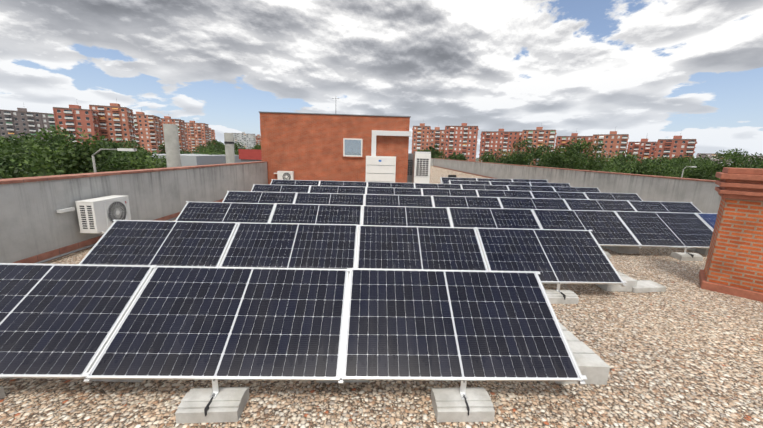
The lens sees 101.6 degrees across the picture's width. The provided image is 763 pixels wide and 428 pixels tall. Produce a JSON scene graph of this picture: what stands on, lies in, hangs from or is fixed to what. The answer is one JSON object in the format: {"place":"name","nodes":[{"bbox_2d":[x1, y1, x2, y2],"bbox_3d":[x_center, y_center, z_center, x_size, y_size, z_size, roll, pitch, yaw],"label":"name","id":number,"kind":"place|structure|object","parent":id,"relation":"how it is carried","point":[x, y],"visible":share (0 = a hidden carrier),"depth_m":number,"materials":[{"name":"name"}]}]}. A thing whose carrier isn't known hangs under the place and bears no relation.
{"place":"outdoors","nodes":[
{"label":"outdoors","id":0,"kind":"place"},
{"bbox_2d":[0,103,55,146],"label":"apartment block","id":1,"kind":"structure","parent":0,"point":[18,122],"depth_m":193.38,"materials":[{"name":"grey"}]},
{"bbox_2d":[133,109,163,153],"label":"apartment block","id":2,"kind":"structure","parent":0,"point":[148,134],"depth_m":232.04,"materials":[{"name":"brown"}]},
{"bbox_2d":[160,113,186,153],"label":"apartment block","id":3,"kind":"structure","parent":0,"point":[180,123],"depth_m":274.69,"materials":[{"name":"orange brick"}]},
{"bbox_2d":[185,121,209,152],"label":"apartment block","id":4,"kind":"structure","parent":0,"point":[197,133],"depth_m":323.87,"materials":[{"name":"brown"}]},
{"bbox_2d":[209,128,215,143],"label":"apartment block","id":5,"kind":"structure","parent":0,"point":[211,135],"depth_m":403.06,"materials":[{"name":"orange brick"}]},
{"bbox_2d":[233,132,255,148],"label":"apartment block","id":6,"kind":"structure","parent":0,"point":[246,140],"depth_m":465.63,"materials":[{"name":"grey"}]},
{"bbox_2d":[0,166,762,427],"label":"roof gravel","id":7,"kind":"structure","parent":0,"point":[684,350],"depth_m":2.92,"materials":[{"name":"gravel"}]},
{"bbox_2d":[35,217,176,263],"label":"curb","id":8,"kind":"structure","parent":7,"relation":"on","point":[62,255],"depth_m":6.10,"materials":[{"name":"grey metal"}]},
{"bbox_2d":[0,161,267,262],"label":"parapet","id":9,"kind":"structure","parent":7,"relation":"on","point":[33,222],"depth_m":6.66,"materials":[{"name":"concrete"}]},
{"bbox_2d":[56,195,130,233],"bbox_3d":[-6.069,0.224,6.665,0.560,1.092,1.236,1,11,-2],"label":"split air conditioner","id":10,"kind":"object","parent":9,"relation":"attached to","point":[99,215],"depth_m":6.47,"materials":[{"name":"white paint"}]},
{"bbox_2d":[12,166,497,263],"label":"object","id":11,"kind":"structure","parent":7,"relation":"on","point":[53,253],"depth_m":6.31,"materials":[{"name":"ceramic"}]},
{"bbox_2d":[274,171,293,179],"bbox_3d":[-5.610,-1.927,17.807,1.176,1.052,0.520,1,11,-2],"label":"air conditioner unit","id":12,"kind":"object","parent":7,"relation":"on","point":[285,175],"depth_m":17.55,"materials":[{"name":"white paint"}]},
{"bbox_2d":[0,265,609,423],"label":"solar panel mounts","id":13,"kind":"object","parent":7,"relation":"on","point":[215,403],"visible":0.52,"depth_m":2.63,"materials":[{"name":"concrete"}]},
{"bbox_2d":[0,263,153,378],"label":"solar panel","id":14,"kind":"object","parent":13,"relation":"attached to","point":[60,320],"visible":1,"depth_m":2.97,"materials":[{"name":"black glass"}]},
{"bbox_2d":[85,266,348,380],"bbox_3d":[-1.407,0.995,3.023,2.094,0.035,1.134,1,44,-2],"label":"solar panel","id":15,"kind":"object","parent":13,"relation":"attached to","point":[211,323],"visible":1,"depth_m":2.93,"materials":[{"name":"black glass"}]},
{"bbox_2d":[342,268,581,380],"bbox_3d":[0.704,1.036,3.088,2.094,0.037,1.134,1,45,-2],"label":"solar panel","id":16,"kind":"object","parent":13,"relation":"attached to","point":[438,325],"visible":1,"depth_m":3.00,"materials":[{"name":"black glass"}]},
{"bbox_2d":[259,111,410,184],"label":"brick building","id":17,"kind":"structure","parent":7,"relation":"on","point":[305,146],"depth_m":17.73,"materials":[{"name":"brick"}]},
{"bbox_2d":[342,138,362,157],"bbox_3d":[-1.638,-3.768,17.779,1.190,1.065,0.100,1,11,-2],"label":"window","id":18,"kind":"structure","parent":17,"relation":"in","point":[352,148],"depth_m":17.79,"materials":[{"name":"glass"}]},
{"bbox_2d":[371,130,410,155],"bbox_3d":[0.548,-3.998,17.701,2.235,1.415,0.250,1,11,-2],"label":"duct pipe","id":19,"kind":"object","parent":17,"relation":"attached to","point":[375,133],"depth_m":17.49,"materials":[{"name":"metal"}]},
{"bbox_2d":[113,220,637,303],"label":"solar panel mounts","id":20,"kind":"object","parent":7,"relation":"on","point":[557,296],"visible":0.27,"depth_m":4.92,"materials":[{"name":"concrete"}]},
{"bbox_2d":[79,220,237,266],"bbox_3d":[-3.578,0.534,5.057,2.094,0.035,1.134,1,45,-2],"label":"solar panel","id":21,"kind":"object","parent":20,"relation":"attached to","point":[160,243],"visible":0.85,"depth_m":5.08,"materials":[{"name":"black glass"}]},
{"bbox_2d":[219,222,357,268],"bbox_3d":[-1.464,0.578,5.118,2.094,0.037,1.134,1,45,-2],"label":"solar panel","id":22,"kind":"object","parent":20,"relation":"attached to","point":[294,245],"visible":0.9,"depth_m":5.14,"materials":[{"name":"black glass"}]},
{"bbox_2d":[356,225,487,270],"bbox_3d":[0.647,0.630,5.189,2.094,0.036,1.134,1,44,-2],"label":"solar panel","id":23,"kind":"object","parent":20,"relation":"attached to","point":[419,247],"visible":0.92,"depth_m":5.22,"materials":[{"name":"black glass"}]},
{"bbox_2d":[476,228,624,284],"bbox_3d":[2.759,0.679,5.255,2.094,0.035,1.134,1,44,-2],"label":"solar panel","id":24,"kind":"object","parent":20,"relation":"attached to","point":[556,256],"visible":0.85,"depth_m":5.22,"materials":[{"name":"black glass"}]},
{"bbox_2d":[365,156,395,181],"bbox_3d":[-0.061,-2.291,17.836,1.690,2.020,0.576,1,11,-2],"label":"louvre cabinet","id":25,"kind":"object","parent":7,"relation":"on","point":[380,168],"visible":0.65,"depth_m":17.50,"materials":[{"name":"metal"}]},
{"bbox_2d":[407,153,412,182],"bbox_3d":[1.936,-2.736,19.877,0.930,2.225,0.786,1,11,-2],"label":"air conditioning unit","id":26,"kind":"object","parent":7,"relation":"on","point":[410,168],"visible":0.15,"depth_m":19.45,"materials":[{"name":"grey metal"}]},
{"bbox_2d":[412,151,430,182],"bbox_3d":[2.372,-2.537,18.602,0.930,2.345,0.786,1,11,-2],"label":"air conditioning unit","id":27,"kind":"object","parent":7,"relation":"on","point":[421,167],"visible":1,"depth_m":18.19,"materials":[{"name":"white paint"}]},
{"bbox_2d":[184,201,708,260],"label":"solar panel mounts","id":28,"kind":"object","parent":7,"relation":"on","point":[684,256],"visible":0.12,"depth_m":7.34,"materials":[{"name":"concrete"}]},
{"bbox_2d":[175,201,275,222],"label":"solar panel","id":29,"kind":"object","parent":28,"relation":"attached to","point":[227,212],"visible":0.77,"depth_m":7.31,"materials":[{"name":"black glass"}]},
{"bbox_2d":[269,203,361,224],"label":"solar panel","id":30,"kind":"object","parent":28,"relation":"attached to","point":[314,213],"visible":0.46,"depth_m":7.37,"materials":[{"name":"black glass"}]},
{"bbox_2d":[362,205,451,226],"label":"solar panel","id":31,"kind":"object","parent":28,"relation":"attached to","point":[406,216],"visible":0.5,"depth_m":7.44,"materials":[{"name":"black glass"}]},
{"bbox_2d":[448,207,540,228],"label":"solar panel","id":32,"kind":"object","parent":28,"relation":"attached to","point":[493,218],"visible":0.58,"depth_m":7.50,"materials":[{"name":"black glass"}]},
{"bbox_2d":[532,209,639,246],"bbox_3d":[4.821,0.309,7.418,2.094,0.035,1.134,1,44,-2],"label":"solar panel","id":33,"kind":"object","parent":28,"relation":"attached to","point":[608,228],"visible":0.79,"depth_m":7.47,"materials":[{"name":"black glass"}]},
{"bbox_2d":[615,211,712,247],"bbox_3d":[6.928,0.358,7.489,2.094,0.035,1.134,1,45,-2],"label":"solar panel","id":34,"kind":"object","parent":28,"relation":"attached to","point":[670,229],"visible":0.94,"depth_m":7.46,"materials":[{"name":"black glass"}]},
{"bbox_2d":[696,213,716,229],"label":"solar panel","id":35,"kind":"object","parent":28,"relation":"attached to","point":[709,219],"visible":0.04,"depth_m":7.78,"materials":[{"name":"blue glass"}]},
{"bbox_2d":[222,191,692,205],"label":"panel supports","id":36,"kind":"object","parent":7,"relation":"on","point":[432,199],"visible":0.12,"depth_m":9.67,"materials":[{"name":"metal"}]},
{"bbox_2d":[223,191,296,203],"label":"solar panel","id":37,"kind":"object","parent":36,"relation":"attached to","point":[256,197],"visible":0.44,"depth_m":9.46,"materials":[{"name":"black glass"}]},
{"bbox_2d":[294,193,363,204],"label":"solar panel","id":38,"kind":"object","parent":36,"relation":"attached to","point":[330,198],"visible":0.44,"depth_m":9.53,"materials":[{"name":"black glass"}]},
{"bbox_2d":[365,194,433,206],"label":"solar panel","id":39,"kind":"object","parent":36,"relation":"attached to","point":[398,200],"visible":0.46,"depth_m":9.59,"materials":[{"name":"black glass"}]},
{"bbox_2d":[432,196,501,207],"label":"solar panel","id":40,"kind":"object","parent":36,"relation":"attached to","point":[466,202],"visible":0.42,"depth_m":9.66,"materials":[{"name":"black glass"}]},
{"bbox_2d":[498,197,569,209],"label":"solar panel","id":41,"kind":"object","parent":36,"relation":"attached to","point":[533,203],"visible":0.48,"depth_m":9.72,"materials":[{"name":"black glass"}]},
{"bbox_2d":[564,199,635,210],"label":"solar panel","id":42,"kind":"object","parent":36,"relation":"attached to","point":[599,205],"visible":0.48,"depth_m":9.79,"materials":[{"name":"black glass"}]},
{"bbox_2d":[628,201,701,212],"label":"solar panel","id":43,"kind":"object","parent":36,"relation":"attached to","point":[663,206],"visible":0.48,"depth_m":9.86,"materials":[{"name":"black glass"}]},
{"bbox_2d":[433,158,720,212],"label":"parapet","id":44,"kind":"structure","parent":7,"relation":"on","point":[703,195],"depth_m":15.27,"materials":[{"name":"concrete"}]},
{"bbox_2d":[631,280,665,292],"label":"concrete blocks","id":45,"kind":"object","parent":7,"relation":"on","point":[644,286],"depth_m":5.24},
{"bbox_2d":[699,167,762,301],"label":"brick chimney","id":46,"kind":"object","parent":7,"relation":"on","point":[734,264],"visible":0.98,"depth_m":5.09,"materials":[{"name":"brick"}]},
{"bbox_2d":[0,0,762,164],"label":"sky","id":47,"kind":"structure","parent":0,"point":[661,69],"materials":[{"name":"white"}]},
{"bbox_2d":[411,123,430,153],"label":"apartment block","id":48,"kind":"structure","parent":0,"point":[421,133],"depth_m":241.25,"materials":[{"name":"orange brick"}]},
{"bbox_2d":[430,127,444,158],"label":"apartment block","id":49,"kind":"structure","parent":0,"point":[437,134],"depth_m":245.40,"materials":[{"name":"brown"}]},
{"bbox_2d":[443,123,478,160],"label":"apartment block","id":50,"kind":"structure","parent":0,"point":[462,138],"depth_m":226.60,"materials":[{"name":"red brick"}]},
{"bbox_2d":[478,129,521,161],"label":"apartment block","id":51,"kind":"structure","parent":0,"point":[501,139],"depth_m":239.39,"materials":[{"name":"red brick"}]},
{"bbox_2d":[520,124,556,165],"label":"apartment block","id":52,"kind":"structure","parent":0,"point":[538,136],"depth_m":219.67,"materials":[{"name":"red brick"}]},
{"bbox_2d":[555,131,592,156],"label":"apartment block","id":53,"kind":"structure","parent":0,"point":[562,140],"depth_m":228.32,"materials":[{"name":"red brick"}]},
{"bbox_2d":[589,130,628,163],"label":"apartment block","id":54,"kind":"structure","parent":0,"point":[614,141],"depth_m":207.50,"materials":[{"name":"red brick"}]},
{"bbox_2d":[627,133,656,161],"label":"apartment block","id":55,"kind":"structure","parent":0,"point":[644,148],"depth_m":219.53,"materials":[{"name":"red brick"}]},
{"bbox_2d":[654,133,696,164],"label":"apartment block","id":56,"kind":"structure","parent":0,"point":[679,146],"depth_m":194.18,"materials":[{"name":"red brick"}]},
{"bbox_2d":[696,153,729,165],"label":"apartment block","id":57,"kind":"structure","parent":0,"point":[709,155],"depth_m":285.91,"materials":[{"name":"white"}]},
{"label":"ground","id":58,"kind":"structure","parent":0,"visible":0},
{"bbox_2d":[0,135,62,160],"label":"tree","id":59,"kind":"object","parent":58,"relation":"on","point":[32,142],"depth_m":35.60,"materials":[{"name":"green plant"}]},
{"bbox_2d":[0,154,65,178],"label":"tree","id":60,"kind":"object","parent":58,"relation":"on","point":[39,173],"visible":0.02,"depth_m":17.39,"materials":[{"name":"green plant"}]},
{"bbox_2d":[0,137,83,172],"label":"tree","id":61,"kind":"object","parent":58,"relation":"on","point":[3,143],"depth_m":22.00,"materials":[{"name":"green plant"}]},
{"bbox_2d":[0,145,100,178],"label":"tree","id":62,"kind":"object","parent":58,"relation":"on","point":[4,160],"visible":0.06,"depth_m":19.06,"materials":[{"name":"green plant"}]},
{"bbox_2d":[0,125,113,173],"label":"tree","id":63,"kind":"object","parent":58,"relation":"on","point":[46,136],"visible":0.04,"depth_m":23.17,"materials":[{"name":"green plant"}]},
{"bbox_2d":[53,99,100,145],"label":"apartment block","id":64,"kind":"structure","parent":58,"relation":"on","point":[73,118],"depth_m":170.38,"materials":[{"name":"red brick"}]},
{"bbox_2d":[9,128,166,176],"bbox_3d":[-23.286,1.228,25.614,10.234,15.894,11.739,7,12,26],"label":"tree","id":65,"kind":"object","parent":58,"relation":"on","point":[133,163],"visible":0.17,"depth_m":21.92,"materials":[{"name":"green plant"}]},
{"bbox_2d":[95,139,118,154],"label":"tree","id":66,"kind":"object","parent":58,"relation":"on","point":[112,144],"visible":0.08,"depth_m":124.55,"materials":[{"name":"green plant"}]},
{"bbox_2d":[56,148,165,171],"bbox_3d":[-25.123,1.026,29.698,9.604,14.652,10.043,12,15,43],"label":"tree","id":67,"kind":"object","parent":58,"relation":"on","point":[116,157],"visible":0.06,"depth_m":26.59,"materials":[{"name":"green plant"}]},
{"bbox_2d":[89,99,136,147],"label":"apartment block","id":68,"kind":"structure","parent":58,"relation":"on","point":[116,121],"depth_m":187.53,"materials":[{"name":"red brick"}]},
{"bbox_2d":[92,148,136,172],"bbox_3d":[-16.584,3.117,20.330,2.510,14.545,0.320,0,11,-7],"label":"street lamp","id":69,"kind":"object","parent":58,"relation":"on","point":[99,150],"visible":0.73,"depth_m":18.91,"materials":[{"name":"metal"}]},
{"bbox_2d":[117,137,145,151],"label":"tree","id":70,"kind":"object","parent":58,"relation":"on","point":[129,143],"visible":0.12,"depth_m":158.46,"materials":[{"name":"green plant"}]},
{"bbox_2d":[102,142,166,167],"bbox_3d":[-28.967,-0.659,36.242,9.902,15.233,8.983,5,11,15],"label":"tree","id":71,"kind":"object","parent":58,"relation":"on","point":[138,154],"depth_m":35.13,"materials":[{"name":"green plant"}]},
{"bbox_2d":[158,142,186,153],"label":"tree","id":72,"kind":"object","parent":58,"relation":"on","point":[162,147],"visible":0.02,"depth_m":129.18,"materials":[{"name":"green plant"}]},
{"bbox_2d":[163,124,234,167],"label":"chimneys","id":73,"kind":"object","parent":58,"relation":"on","point":[172,146],"visible":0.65,"depth_m":25.12,"materials":[{"name":"grey"}]},
{"bbox_2d":[181,144,224,154],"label":"tree","id":74,"kind":"object","parent":58,"relation":"on","point":[213,152],"visible":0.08,"depth_m":58.36,"materials":[{"name":"green plant"}]},
{"bbox_2d":[150,149,261,166],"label":"building","id":75,"kind":"structure","parent":58,"relation":"on","point":[249,155],"depth_m":46.51,"materials":[{"name":"grey"}]},
{"bbox_2d":[210,139,224,154],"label":"tree","id":76,"kind":"object","parent":58,"relation":"on","point":[215,141],"visible":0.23,"depth_m":82.41,"materials":[{"name":"green plant"}]},
{"bbox_2d":[425,144,439,157],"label":"tree","id":77,"kind":"object","parent":58,"relation":"on","point":[434,152],"visible":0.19,"depth_m":106.50,"materials":[{"name":"green plant"}]},
{"bbox_2d":[447,152,467,160],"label":"tree","id":78,"kind":"object","parent":58,"relation":"on","point":[459,156],"visible":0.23,"depth_m":122.26,"materials":[{"name":"green plant"}]},
{"bbox_2d":[479,152,497,162],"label":"tree","id":79,"kind":"object","parent":58,"relation":"on","point":[485,158],"visible":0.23,"depth_m":139.09,"materials":[{"name":"green plant"}]},
{"bbox_2d":[490,147,531,164],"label":"tree","id":80,"kind":"object","parent":58,"relation":"on","point":[512,153],"visible":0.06,"depth_m":59.21,"materials":[{"name":"green plant"}]},
{"bbox_2d":[498,137,551,166],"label":"tree","id":81,"kind":"object","parent":58,"relation":"on","point":[522,159],"visible":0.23,"depth_m":54.13,"materials":[{"name":"green plant"}]},
{"bbox_2d":[524,145,594,169],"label":"tree","id":82,"kind":"object","parent":58,"relation":"on","point":[550,157],"visible":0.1,"depth_m":48.57,"materials":[{"name":"green plant"}]},
{"bbox_2d":[555,138,642,173],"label":"tree","id":83,"kind":"object","parent":58,"relation":"on","point":[568,162],"visible":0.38,"depth_m":43.33,"materials":[{"name":"green plant"}]},
{"bbox_2d":[607,158,654,174],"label":"tree","id":84,"kind":"object","parent":58,"relation":"on","point":[642,164],"visible":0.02,"depth_m":52.26,"materials":[{"name":"green plant"}]},
{"bbox_2d":[607,150,680,176],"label":"tree","id":85,"kind":"object","parent":58,"relation":"on","point":[664,171],"visible":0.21,"depth_m":54.07,"materials":[{"name":"green plant"}]},
{"bbox_2d":[664,156,689,174],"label":"tree","id":86,"kind":"object","parent":58,"relation":"on","point":[686,159],"visible":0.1,"depth_m":136.24,"materials":[{"name":"green plant"}]},
{"bbox_2d":[666,159,715,179],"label":"tree","id":87,"kind":"object","parent":58,"relation":"on","point":[674,163],"visible":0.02,"depth_m":66.57,"materials":[{"name":"green plant"}]},
{"bbox_2d":[678,153,714,169],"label":"tree","id":88,"kind":"object","parent":58,"relation":"on","point":[700,158],"visible":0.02,"depth_m":107.08,"materials":[{"name":"green plant"}]},
{"bbox_2d":[667,148,753,179],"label":"tree","id":89,"kind":"object","parent":58,"relation":"on","point":[702,173],"visible":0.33,"depth_m":53.45,"materials":[{"name":"green plant"}]},
{"bbox_2d":[709,152,762,179],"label":"tree","id":90,"kind":"object","parent":58,"relation":"on","point":[746,161],"visible":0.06,"depth_m":45.57,"materials":[{"name":"green plant"}]},
{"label":"panel supports","id":91,"kind":"object","parent":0,"visible":0},
{"bbox_2d":[251,184,309,192],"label":"solar panel","id":92,"kind":"object","parent":91,"relation":"attached to","point":[280,188],"visible":0.31,"depth_m":11.60,"materials":[{"name":"black glass"}]},
{"bbox_2d":[309,185,365,193],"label":"solar panel","id":93,"kind":"object","parent":91,"relation":"attached to","point":[340,189],"visible":0.35,"depth_m":11.66,"materials":[{"name":"black glass"}]},
{"bbox_2d":[366,187,421,194],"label":"solar panel","id":94,"kind":"object","parent":91,"relation":"attached to","point":[393,191],"visible":0.33,"depth_m":11.74,"materials":[{"name":"black glass"}]},
{"bbox_2d":[422,188,477,196],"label":"solar panel","id":95,"kind":"object","parent":91,"relation":"attached to","point":[448,192],"visible":0.31,"depth_m":11.79,"materials":[{"name":"black glass"}]},
{"bbox_2d":[476,190,532,197],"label":"solar panel","id":96,"kind":"object","parent":91,"relation":"attached to","point":[505,193],"visible":0.44,"depth_m":11.86,"materials":[{"name":"black glass"}]},
{"bbox_2d":[531,191,587,198],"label":"solar panel","id":97,"kind":"object","parent":91,"relation":"attached to","point":[558,195],"visible":0.46,"depth_m":11.94,"materials":[{"name":"black glass"}]},
{"bbox_2d":[584,192,642,200],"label":"solar panel","id":98,"kind":"object","parent":91,"relation":"attached to","point":[613,196],"visible":0.48,"depth_m":11.98,"materials":[{"name":"black glass"}]},
{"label":"panel supports","id":99,"kind":"object","parent":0,"visible":0},
{"bbox_2d":[270,179,319,185],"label":"solar panel","id":100,"kind":"object","parent":99,"relation":"attached to","point":[294,182],"visible":0.29,"depth_m":13.72,"materials":[{"name":"black glass"}]},
{"bbox_2d":[319,181,366,186],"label":"solar panel","id":101,"kind":"object","parent":99,"relation":"attached to","point":[344,183],"visible":0.31,"depth_m":13.79,"materials":[{"name":"black glass"}]},
{"bbox_2d":[367,182,414,187],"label":"solar panel","id":102,"kind":"object","parent":99,"relation":"attached to","point":[391,184],"visible":0.31,"depth_m":13.85,"materials":[{"name":"black glass"}]},
{"bbox_2d":[414,183,461,188],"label":"solar panel","id":103,"kind":"object","parent":99,"relation":"attached to","point":[438,186],"visible":0.25,"depth_m":13.93,"materials":[{"name":"black glass"}]},
{"bbox_2d":[461,184,508,189],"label":"solar panel","id":104,"kind":"object","parent":99,"relation":"attached to","point":[484,187],"visible":0.15,"depth_m":13.99,"materials":[{"name":"black glass"}]},
{"bbox_2d":[507,185,554,191],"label":"solar panel","id":105,"kind":"object","parent":99,"relation":"attached to","point":[531,188],"visible":0.23,"depth_m":14.05,"materials":[{"name":"black glass"}]},
{"bbox_2d":[553,187,600,192],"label":"solar panel","id":106,"kind":"object","parent":99,"relation":"attached to","point":[573,189],"visible":0.31,"depth_m":14.12,"materials":[{"name":"black glass"}]},
{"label":"panel supports","id":107,"kind":"object","parent":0,"visible":0},
{"bbox_2d":[450,180,490,184],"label":"solar panel","id":108,"kind":"object","parent":107,"relation":"attached to","point":[470,182],"visible":0.33,"depth_m":16.11,"materials":[{"name":"black glass"}]},
{"bbox_2d":[490,181,530,185],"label":"solar panel","id":109,"kind":"object","parent":107,"relation":"attached to","point":[510,183],"visible":0.29,"depth_m":16.16,"materials":[{"name":"black glass"}]},
{"bbox_2d":[530,182,570,186],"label":"solar panel","id":110,"kind":"object","parent":107,"relation":"attached to","point":[551,184],"visible":0.27,"depth_m":16.23,"materials":[{"name":"black glass"}]},
{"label":"panel supports","id":111,"kind":"object","parent":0,"visible":0},
{"bbox_2d":[441,177,476,183],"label":"solar panel","id":112,"kind":"object","parent":111,"relation":"attached to","point":[444,180],"visible":0.33,"depth_m":18.19,"materials":[{"name":"black glass"}]},
{"bbox_2d":[476,178,512,181],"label":"solar panel","id":113,"kind":"object","parent":111,"relation":"attached to","point":[490,179],"visible":0.23,"depth_m":18.29,"materials":[{"name":"black glass"}]},
{"bbox_2d":[512,179,547,182],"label":"solar panel","id":114,"kind":"object","parent":111,"relation":"attached to","point":[529,180],"visible":0.19,"depth_m":18.34,"materials":[{"name":"black glass"}]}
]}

